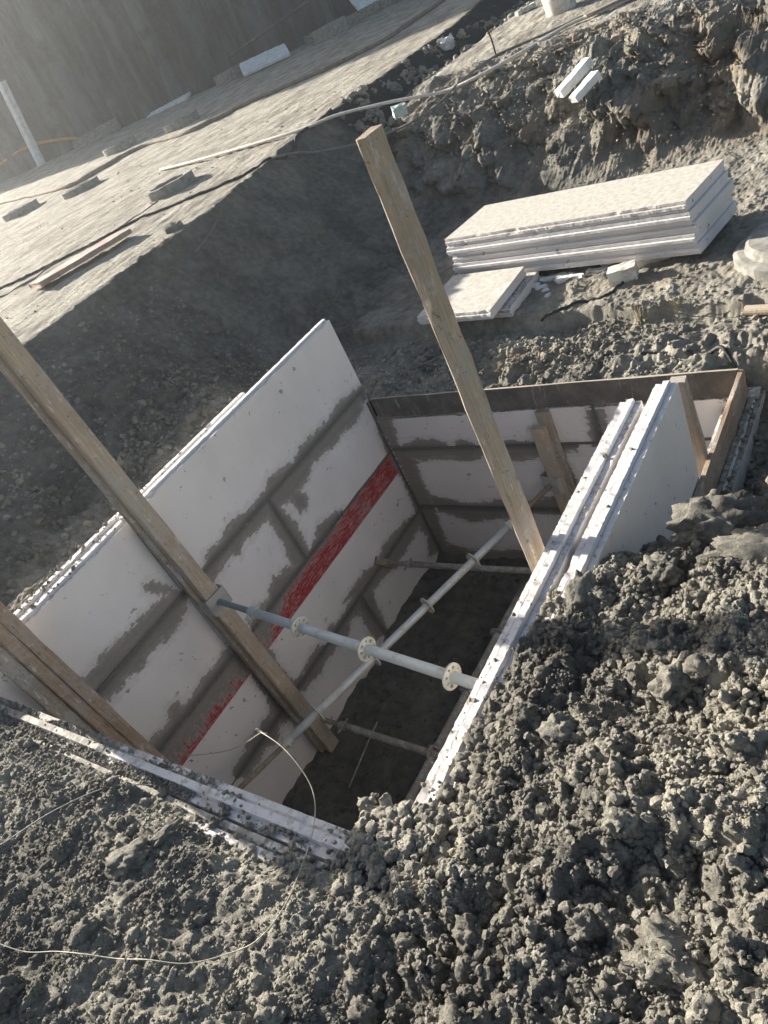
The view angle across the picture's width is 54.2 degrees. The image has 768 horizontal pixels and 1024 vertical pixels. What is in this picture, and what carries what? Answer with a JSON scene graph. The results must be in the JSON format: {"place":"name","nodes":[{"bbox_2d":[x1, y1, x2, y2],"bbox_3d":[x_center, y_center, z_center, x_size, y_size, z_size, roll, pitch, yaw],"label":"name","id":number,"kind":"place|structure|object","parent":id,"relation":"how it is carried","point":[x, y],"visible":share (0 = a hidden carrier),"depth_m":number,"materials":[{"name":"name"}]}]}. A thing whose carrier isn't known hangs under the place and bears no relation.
{"place":"outdoors","nodes":[
{"label":"outdoors","id":0,"kind":"place"},
{"bbox_2d":[0,0,767,1023],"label":"ground","id":1,"kind":"structure","parent":0,"point":[286,258],"depth_m":6.70,"materials":[{"name":"soil"}]},
{"bbox_2d":[0,972,26,1012],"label":"soil clod","id":2,"kind":"object","parent":1,"relation":"on","point":[12,985],"visible":1,"depth_m":2.18,"materials":[{"name":"grey soil"}]},
{"bbox_2d":[1,198,38,221],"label":"concrete block","id":3,"kind":"structure","parent":1,"relation":"on","point":[21,209],"depth_m":15.24,"materials":[{"name":"grey concrete"}]},
{"bbox_2d":[0,80,44,166],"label":"marker post","id":4,"kind":"object","parent":1,"relation":"on","point":[20,121],"visible":0.87,"depth_m":26.27,"materials":[{"name":"white plastic"}]},
{"bbox_2d":[0,137,77,165],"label":"orange rope","id":5,"kind":"object","parent":4,"relation":"attached to","point":[38,143],"visible":0.68,"depth_m":26.73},
{"bbox_2d":[0,200,157,296],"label":"power cable","id":6,"kind":"object","parent":1,"relation":"on","point":[72,254],"visible":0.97,"depth_m":8.95,"materials":[{"name":"black rubber"}]},
{"bbox_2d":[28,229,131,287],"bbox_3d":[-3.288,-2.759,8.151,0.368,0.066,1.207,15,52,48],"label":"board","id":7,"kind":"object","parent":1,"relation":"on","point":[79,259],"visible":1,"depth_m":8.05,"materials":[{"name":"wood"}]},
{"bbox_2d":[60,176,99,199],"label":"concrete block","id":8,"kind":"structure","parent":1,"relation":"on","point":[86,185],"depth_m":14.30,"materials":[{"name":"grey concrete"}]},
{"bbox_2d":[67,915,98,947],"bbox_3d":[-0.904,1.268,2.264,0.075,0.076,0.103,63,91,58],"label":"soil clod","id":9,"kind":"object","parent":1,"relation":"on","point":[82,931],"visible":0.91,"depth_m":2.24,"materials":[{"name":"grey soil"}]},
{"bbox_2d":[72,118,121,150],"bbox_3d":[-9.829,-12.901,25.668,1.673,0.440,0.789,-20,33,13],"label":"concrete block","id":10,"kind":"object","parent":1,"relation":"on","point":[104,130],"depth_m":25.38,"materials":[{"name":"grey concrete"}]},
{"bbox_2d":[102,135,136,156],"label":"concrete block","id":11,"kind":"structure","parent":1,"relation":"on","point":[125,143],"depth_m":18.41,"materials":[{"name":"grey concrete"}]},
{"bbox_2d":[103,836,151,880],"bbox_3d":[-0.821,1.110,2.404,0.182,0.055,0.115,-28,32,1],"label":"soil clod","id":12,"kind":"object","parent":1,"relation":"on","point":[124,860],"visible":1,"depth_m":2.39,"materials":[{"name":"grey soil"}]},
{"bbox_2d":[0,108,331,288],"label":"power cable","id":13,"kind":"object","parent":1,"relation":"on","point":[169,206],"visible":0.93,"depth_m":8.98,"materials":[{"name":"black rubber"}]},
{"bbox_2d":[147,813,186,848],"bbox_3d":[-0.712,1.045,2.440,0.176,0.028,0.056,-37,33,-15],"label":"soil clod","id":14,"kind":"object","parent":1,"relation":"on","point":[160,836],"visible":0.94,"depth_m":2.43,"materials":[{"name":"grey soil"}]},
{"bbox_2d":[147,92,190,117],"bbox_3d":[-7.189,-13.591,25.101,1.610,0.118,0.610,-18,39,16],"label":"foam sheet","id":15,"kind":"object","parent":1,"relation":"on","point":[184,97],"visible":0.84,"depth_m":24.91,"materials":[{"name":"white plastic"}]},
{"bbox_2d":[144,170,195,202],"bbox_3d":[-2.823,-4.276,10.120,0.723,0.372,0.727,2,43,39],"label":"concrete ring","id":16,"kind":"object","parent":1,"relation":"on","point":[178,182],"visible":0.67,"depth_m":9.81,"materials":[{"name":"grey concrete"}]},
{"bbox_2d":[163,219,183,233],"bbox_3d":[-2.194,-2.960,7.819,0.214,0.099,0.153,-37,33,-13],"label":"soil clod","id":17,"kind":"object","parent":1,"relation":"on","point":[174,226],"visible":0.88,"depth_m":7.76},
{"bbox_2d":[0,0,356,182],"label":"retaining wall","id":18,"kind":"structure","parent":1,"relation":"on","point":[73,68],"depth_m":24.87,"materials":[{"name":"concrete"}]},
{"bbox_2d":[163,109,199,133],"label":"concrete block","id":19,"kind":"structure","parent":1,"relation":"on","point":[183,121],"depth_m":17.09,"materials":[{"name":"grey concrete"}]},
{"bbox_2d":[195,219,217,252],"bbox_3d":[-1.805,-2.819,7.649,0.020,0.114,0.618,-8,37,28],"label":"thin stick","id":20,"kind":"object","parent":1,"relation":"on","point":[202,243],"visible":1,"depth_m":7.64,"materials":[{"name":"wood"}]},
{"bbox_2d":[0,0,445,204],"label":"water hose","id":21,"kind":"object","parent":1,"relation":"on","point":[263,95],"visible":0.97,"depth_m":15.43,"materials":[{"name":"rubber"}]},
{"bbox_2d":[213,63,242,86],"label":"concrete block","id":22,"kind":"structure","parent":1,"relation":"on","point":[229,75],"depth_m":23.55,"materials":[{"name":"grey concrete"}]},
{"bbox_2d":[239,43,289,76],"bbox_3d":[-3.527,-13.347,22.145,1.508,0.118,0.911,-22,50,4],"label":"foam sheet","id":23,"kind":"object","parent":1,"relation":"on","point":[269,57],"visible":1,"depth_m":22.00,"materials":[{"name":"white plastic"}]},
{"bbox_2d":[311,15,349,44],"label":"concrete block","id":24,"kind":"structure","parent":1,"relation":"on","point":[333,28],"depth_m":21.56,"materials":[{"name":"grey concrete"}]},
{"bbox_2d":[346,1,379,25],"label":"concrete block","id":25,"kind":"structure","parent":1,"relation":"on","point":[365,11],"depth_m":22.84,"materials":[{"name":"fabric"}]},
{"bbox_2d":[349,0,378,10],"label":"foam sheet","id":26,"kind":"object","parent":1,"relation":"on","point":[358,4],"visible":0.48,"depth_m":23.50,"materials":[{"name":"white plastic"}]},
{"bbox_2d":[347,990,381,1023],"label":"soil clod","id":27,"kind":"object","parent":1,"relation":"on","point":[362,1009],"visible":1,"depth_m":1.77,"materials":[{"name":"grey soil"}]},
{"bbox_2d":[0,195,767,612],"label":"soil clods","id":28,"kind":"object","parent":1,"relation":"on","point":[600,327],"visible":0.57,"depth_m":5.30,"materials":[{"name":"grey soil"}]},
{"bbox_2d":[0,499,767,1023],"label":"soil clods","id":29,"kind":"object","parent":1,"relation":"on","point":[666,959],"visible":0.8,"depth_m":1.88,"materials":[{"name":"grey soil"}]},
{"bbox_2d":[0,0,767,330],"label":"soil clods","id":30,"kind":"object","parent":1,"relation":"on","point":[396,88],"visible":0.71,"depth_m":10.23,"materials":[{"name":"grey soil"}]},
{"bbox_2d":[159,0,629,170],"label":"hose","id":31,"kind":"object","parent":1,"relation":"on","point":[519,53],"visible":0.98,"depth_m":9.37,"materials":[{"name":"plastic"}]},
{"bbox_2d":[356,355,441,374],"bbox_3d":[0.091,-1.135,5.810,0.726,0.148,0.019,-18,34,16],"label":"tie wire","id":32,"kind":"object","parent":1,"relation":"on","point":[399,371],"visible":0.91,"depth_m":5.83,"materials":[{"name":"black metal"}]},
{"bbox_2d":[391,102,408,118],"bbox_3d":[0.189,-4.843,9.050,0.186,0.134,0.134,-19,38,3],"label":"foam brick","id":33,"kind":"object","parent":1,"relation":"on","point":[399,110],"visible":1,"depth_m":9.00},
{"bbox_2d":[439,34,455,50],"bbox_3d":[1.010,-7.559,12.108,0.260,0.223,0.288,-15,50,0],"label":"plastic bag","id":34,"kind":"object","parent":1,"relation":"on","point":[447,43],"visible":0.98,"depth_m":12.04,"materials":[{"name":"white plastic"}]},
{"bbox_2d":[485,26,495,54],"bbox_3d":[1.366,-5.818,9.412,0.049,0.522,0.029,-27,32,2],"label":"steel bar","id":35,"kind":"object","parent":1,"relation":"on","point":[488,32],"visible":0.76,"depth_m":9.36,"materials":[{"name":"metal"}]},
{"bbox_2d":[272,0,612,158],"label":"power cable","id":36,"kind":"object","parent":35,"relation":"attached to","point":[425,113],"visible":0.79,"depth_m":9.16,"materials":[{"name":"grey rubber"}]},
{"bbox_2d":[494,271,540,317],"bbox_3d":[0.841,-1.782,6.206,0.788,0.074,0.769,2,43,39],"label":"cut panel","id":37,"kind":"object","parent":1,"relation":"on","point":[516,298],"visible":0.17,"depth_m":5.88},
{"bbox_2d":[417,266,526,323],"bbox_3d":[0.709,-1.757,6.109,0.733,0.074,0.816,2,43,39],"label":"cut panel","id":38,"kind":"object","parent":37,"relation":"on","point":[485,295],"visible":0.77,"depth_m":5.99,"materials":[{"name":"white plastic"}]},
{"bbox_2d":[514,2,535,15],"bbox_3d":[2.192,-7.817,11.673,0.360,0.088,0.117,-30,32,-4],"label":"timber scrap","id":39,"kind":"object","parent":1,"relation":"on","point":[530,6],"visible":0.98,"depth_m":11.64,"materials":[{"name":"beige wood"}]},
{"bbox_2d":[415,398,643,825],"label":"wall panel","id":40,"kind":"structure","parent":1,"relation":"on","point":[567,535],"depth_m":2.77,"materials":[{"name":"white plastic"}]},
{"bbox_2d":[535,284,547,290],"bbox_3d":[1.250,-1.788,5.976,0.109,0.036,0.069,-24,28,13],"label":"panel fragment","id":41,"kind":"object","parent":1,"relation":"on","point":[541,286],"visible":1,"depth_m":5.96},
{"bbox_2d":[532,282,540,287],"bbox_3d":[1.211,-1.810,6.016,0.078,0.044,0.075,10,47,41],"label":"panel fragment","id":42,"kind":"object","parent":41,"relation":"on","point":[536,285],"visible":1,"depth_m":5.99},
{"bbox_2d":[539,272,566,281],"bbox_3d":[1.355,-1.885,6.024,0.230,0.042,0.082,-3,40,34],"label":"panel fragment","id":43,"kind":"object","parent":1,"relation":"on","point":[547,278],"visible":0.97,"depth_m":6.01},
{"bbox_2d":[536,711,577,746],"bbox_3d":[0.485,0.603,2.080,0.104,0.075,0.122,2,43,39],"label":"soil clod","id":44,"kind":"object","parent":1,"relation":"on","point":[560,727],"visible":0.91,"depth_m":2.06,"materials":[{"name":"grey soil"}]},
{"bbox_2d":[541,0,576,16],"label":"bucket","id":45,"kind":"object","parent":1,"relation":"on","point":[554,7],"visible":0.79,"depth_m":10.21,"materials":[{"name":"white plastic"}]},
{"bbox_2d":[553,272,574,283],"bbox_3d":[1.430,-1.846,5.919,0.169,0.043,0.106,-25,28,0],"label":"panel fragment","id":46,"kind":"object","parent":1,"relation":"on","point":[561,279],"visible":0.87,"depth_m":5.89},
{"bbox_2d":[554,57,593,97],"bbox_3d":[1.944,-4.450,7.686,0.450,0.221,0.132,-32,32,-6],"label":"panel offcut","id":47,"kind":"object","parent":1,"relation":"on","point":[580,70],"visible":1,"depth_m":7.64,"materials":[{"name":"white plastic"}]},
{"bbox_2d":[569,273,585,277],"bbox_3d":[1.493,-1.827,5.815,0.130,0.038,0.064,9,48,44],"label":"panel fragment","id":48,"kind":"object","parent":1,"relation":"on","point":[579,275],"visible":1,"depth_m":5.80,"materials":[{"name":"white concrete"}]},
{"bbox_2d":[564,569,597,612],"bbox_3d":[0.648,0.265,2.476,0.112,0.114,0.162,2,43,39],"label":"soil clod","id":49,"kind":"object","parent":1,"relation":"on","point":[579,587],"visible":0.86,"depth_m":2.45,"materials":[{"name":"grey soil"}]},
{"bbox_2d":[540,281,623,321],"bbox_3d":[1.439,-1.515,5.452,0.632,0.083,0.097,-17,34,18],"label":"power cable","id":50,"kind":"object","parent":1,"relation":"on","point":[581,301],"visible":1,"depth_m":5.47,"materials":[{"name":"black rubber"}]},
{"bbox_2d":[563,904,605,941],"bbox_3d":[0.444,0.908,1.656,0.093,0.068,0.080,-33,32,-8],"label":"soil clod","id":51,"kind":"object","parent":1,"relation":"on","point":[584,925],"visible":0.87,"depth_m":1.64,"materials":[{"name":"grey soil"}]},
{"bbox_2d":[568,70,601,102],"bbox_3d":[2.006,-4.249,7.499,0.352,0.175,0.121,-32,32,-6],"label":"panel offcut","id":52,"kind":"object","parent":1,"relation":"on","point":[585,86],"visible":1,"depth_m":7.46,"materials":[{"name":"white plastic"}]},
{"bbox_2d":[484,380,699,759],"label":"wall panel","id":53,"kind":"structure","parent":1,"relation":"on","point":[656,470],"depth_m":3.13,"materials":[{"name":"white plastic"}]},
{"bbox_2d":[586,266,608,273],"bbox_3d":[1.639,-1.857,5.762,0.179,0.032,0.064,8,43,37],"label":"panel fragment","id":54,"kind":"object","parent":1,"relation":"on","point":[597,270],"visible":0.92,"depth_m":5.75,"materials":[{"name":"grey plastic"}]},
{"bbox_2d":[583,0,622,17],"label":"timber board","id":55,"kind":"object","parent":1,"relation":"on","point":[599,9],"visible":1,"depth_m":8.98,"materials":[{"name":"wood"}]},
{"bbox_2d":[606,259,638,286],"bbox_3d":[1.724,-1.720,5.417,0.204,0.120,0.135,-9,37,27],"label":"concrete block","id":56,"kind":"object","parent":1,"relation":"on","point":[626,271],"depth_m":5.37,"materials":[{"name":"white concrete"}]},
{"bbox_2d":[631,302,645,325],"bbox_3d":[1.708,-1.335,5.060,0.057,0.170,0.095,-34,32,-9],"label":"dry weed","id":57,"kind":"object","parent":1,"relation":"on","point":[639,318],"visible":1,"depth_m":5.05,"materials":[{"name":"beige plant"}]},
{"bbox_2d":[627,257,670,268],"bbox_3d":[1.939,-1.901,5.517,0.304,0.135,0.163,-13,35,23],"label":"concrete block","id":58,"kind":"object","parent":1,"relation":"on","point":[640,263],"depth_m":5.48,"materials":[{"name":"grey concrete"}]},
{"bbox_2d":[458,200,737,274],"bbox_3d":[1.596,-2.143,6.012,2.160,0.075,0.655,11,49,45],"label":"stacked panel","id":59,"kind":"object","parent":58,"relation":"on","point":[712,232],"visible":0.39,"depth_m":5.42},
{"bbox_2d":[453,193,732,272],"bbox_3d":[1.547,-2.194,5.978,2.160,0.075,0.654,11,49,45],"label":"stacked panel","id":60,"kind":"object","parent":59,"relation":"on","point":[638,245],"visible":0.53,"depth_m":5.57,"materials":[{"name":"white concrete"}]},
{"bbox_2d":[452,179,734,262],"bbox_3d":[1.540,-2.260,5.933,2.160,0.075,0.654,11,49,45],"label":"stacked panel","id":61,"kind":"object","parent":60,"relation":"on","point":[703,217],"visible":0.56,"depth_m":5.44,"materials":[{"name":"white concrete"}]},
{"bbox_2d":[446,170,728,256],"bbox_3d":[1.485,-2.309,5.901,2.160,0.075,0.655,11,49,45],"label":"stacked panel","id":62,"kind":"object","parent":61,"relation":"on","point":[694,211],"visible":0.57,"depth_m":5.44,"materials":[{"name":"white plastic"}]},
{"bbox_2d":[445,159,724,247],"bbox_3d":[1.457,-2.373,5.868,2.130,0.076,0.655,11,49,45],"label":"stacked panel","id":63,"kind":"object","parent":62,"relation":"on","point":[673,191],"visible":1,"depth_m":5.64,"materials":[{"name":"white concrete"}]},
{"bbox_2d":[656,535,673,546],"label":"soil clod","id":64,"kind":"object","parent":1,"relation":"on","point":[661,540],"visible":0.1,"depth_m":3.06,"materials":[{"name":"grey soil"}]},
{"bbox_2d":[647,650,699,710],"bbox_3d":[0.781,0.439,2.000,0.124,0.132,0.178,45,76,57],"label":"soil clod","id":65,"kind":"object","parent":1,"relation":"on","point":[672,684],"visible":0.69,"depth_m":1.96,"materials":[{"name":"grey soil"}]},
{"bbox_2d":[640,345,736,368],"bbox_3d":[1.886,-0.859,4.492,0.175,0.259,0.718,-38,33,-15],"label":"cable","id":66,"kind":"object","parent":1,"relation":"on","point":[724,350],"visible":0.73,"depth_m":4.40,"materials":[{"name":"black rubber"}]},
{"bbox_2d":[670,375,707,475],"bbox_3d":[1.594,-0.259,3.778,0.107,1.015,0.100,2,43,39],"label":"timber stake","id":67,"kind":"object","parent":1,"relation":"on","point":[698,440],"visible":0.27,"depth_m":3.62,"materials":[{"name":"brown wood"}]},
{"bbox_2d":[665,489,767,548],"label":"soil clod","id":68,"kind":"object","parent":1,"relation":"on","point":[706,519],"visible":0.64,"depth_m":2.42,"materials":[{"name":"grey soil"}]},
{"bbox_2d":[698,522,767,569],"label":"soil clod","id":69,"kind":"object","parent":1,"relation":"on","point":[744,545],"visible":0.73,"depth_m":2.21,"materials":[{"name":"grey soil"}]},
{"bbox_2d":[733,222,767,280],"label":"concrete ring","id":70,"kind":"object","parent":1,"relation":"on","point":[750,256],"visible":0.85,"depth_m":4.76,"materials":[{"name":"grey concrete"}]},
{"bbox_2d":[743,304,767,315],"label":"timber log","id":71,"kind":"object","parent":1,"relation":"on","point":[752,310],"visible":1,"depth_m":4.52,"materials":[{"name":"brown wood"}]},
{"bbox_2d":[377,0,400,9],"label":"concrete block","id":72,"kind":"object","parent":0,"point":[383,4],"visible":0.63,"depth_m":22.95,"materials":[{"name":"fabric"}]},
{"bbox_2d":[282,550,530,830],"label":"pit floor","id":73,"kind":"structure","parent":0,"point":[348,750],"depth_m":5.50,"materials":[{"name":"soil"}]},
{"bbox_2d":[0,601,169,761],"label":"timber post","id":74,"kind":"object","parent":73,"relation":"on","point":[42,675],"visible":0.39,"depth_m":3.74,"materials":[{"name":"brown wood"}]},
{"bbox_2d":[0,317,338,752],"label":"timber post","id":75,"kind":"object","parent":73,"relation":"on","point":[26,376],"visible":0.9,"depth_m":4.13,"materials":[{"name":"brown wood"}]},
{"bbox_2d":[199,584,477,690],"bbox_3d":[-0.194,0.649,3.766,2.343,0.136,0.158,8,47,43],"label":"scaffold strut","id":76,"kind":"object","parent":75,"relation":"attached to","point":[217,602],"visible":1,"depth_m":3.71,"materials":[{"name":"grey metal"}]},
{"bbox_2d":[320,717,439,763],"bbox_3d":[-0.061,1.477,4.957,1.041,0.124,0.132,4,44,40],"label":"scaffold strut","id":77,"kind":"object","parent":75,"relation":"attached to","point":[345,725],"visible":0.88,"depth_m":4.88,"materials":[{"name":"grey metal"}]},
{"bbox_2d":[405,581,526,800],"bbox_3d":[0.541,1.194,4.922,0.124,0.124,2.010,3,43,39],"label":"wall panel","id":78,"kind":"object","parent":77,"relation":"attached to","point":[427,766],"visible":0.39,"depth_m":4.85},
{"bbox_2d":[0,697,396,892],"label":"panel wall","id":79,"kind":"structure","parent":73,"relation":"on","point":[267,812],"depth_m":2.51,"materials":[{"name":"white plastic"}]},
{"bbox_2d":[0,784,152,844],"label":"tie wire","id":80,"kind":"object","parent":79,"relation":"attached to","point":[66,804],"visible":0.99,"depth_m":2.71,"materials":[{"name":"grey metal"}]},
{"bbox_2d":[0,729,315,963],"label":"tie wire","id":81,"kind":"object","parent":79,"relation":"attached to","point":[262,732],"visible":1,"depth_m":2.17,"materials":[{"name":"beige metal"}]},
{"bbox_2d":[0,319,438,804],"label":"panel wall","id":82,"kind":"structure","parent":73,"relation":"on","point":[282,489],"depth_m":4.96,"materials":[{"name":"white plastic"}]},
{"bbox_2d":[374,556,531,574],"bbox_3d":[0.926,0.438,5.308,2.348,0.266,0.219,2,43,39],"label":"scaffold strut","id":83,"kind":"object","parent":82,"relation":"attached to","point":[381,561],"visible":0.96,"depth_m":5.68,"materials":[{"name":"grey metal"}]},
{"bbox_2d":[348,721,377,787],"bbox_3d":[-0.144,1.663,5.163,0.019,0.021,0.515,-4,39,33],"label":"thin rod","id":84,"kind":"object","parent":73,"relation":"on","point":[361,757],"visible":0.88,"depth_m":5.14,"materials":[{"name":"grey metal"}]},
{"bbox_2d":[285,558,527,825],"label":"soil crumbs","id":85,"kind":"object","parent":73,"relation":"on","point":[344,808],"visible":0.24,"depth_m":5.57,"materials":[{"name":"brown soil"}]},
{"bbox_2d":[356,124,544,572],"bbox_3d":[0.682,0.313,3.100,0.080,3.704,0.097,2,43,39],"label":"timber post","id":86,"kind":"object","parent":73,"relation":"on","point":[391,190],"visible":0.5,"depth_m":2.42,"materials":[{"name":"brown wood"}]},
{"bbox_2d":[530,409,575,514],"bbox_3d":[1.296,-0.134,5.349,0.148,1.399,0.091,2,43,39],"label":"timber post","id":87,"kind":"object","parent":73,"relation":"on","point":[544,433],"visible":0.48,"depth_m":5.13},
{"bbox_2d":[237,472,566,789],"bbox_3d":[0.042,0.818,4.745,3.358,0.152,0.161,-41,34,-20],"label":"scaffold strut","id":88,"kind":"object","parent":87,"relation":"attached to","point":[349,681],"visible":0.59,"depth_m":4.78,"materials":[{"name":"grey metal"}]},
{"bbox_2d":[366,386,761,559],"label":"panel wall","id":89,"kind":"structure","parent":73,"relation":"on","point":[442,465],"depth_m":5.73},
{"bbox_2d":[370,368,737,417],"bbox_3d":[0.958,-0.766,5.003,2.629,0.194,0.018,2,43,39],"label":"plywood board","id":90,"kind":"object","parent":89,"relation":"on","point":[711,383],"visible":0.87,"depth_m":4.84,"materials":[{"name":"brown wood"}]},
{"bbox_2d":[707,388,765,494],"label":"panel wall","id":91,"kind":"structure","parent":73,"relation":"on","point":[735,483],"depth_m":3.96,"materials":[{"name":"white plastic"}]},
{"bbox_2d":[0,370,760,914],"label":"soil crumbs","id":92,"kind":"object","parent":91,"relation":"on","point":[384,836],"visible":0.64,"depth_m":2.20,"materials":[{"name":"grey soil"}]},
{"bbox_2d":[693,369,747,496],"bbox_3d":[1.702,-0.266,3.829,0.029,0.222,1.346,2,43,39],"label":"timber board","id":93,"kind":"object","parent":91,"relation":"on","point":[715,463],"visible":0.57,"depth_m":3.88,"materials":[{"name":"brown wood"}]},
{"bbox_2d":[667,291,685,313],"bbox_3d":[1.904,-1.355,4.866,0.084,0.148,0.144,-24,32,7],"label":"dry weed","id":94,"kind":"object","parent":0,"point":[676,308],"visible":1,"depth_m":4.87,"materials":[{"name":"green plant"}]}
]}

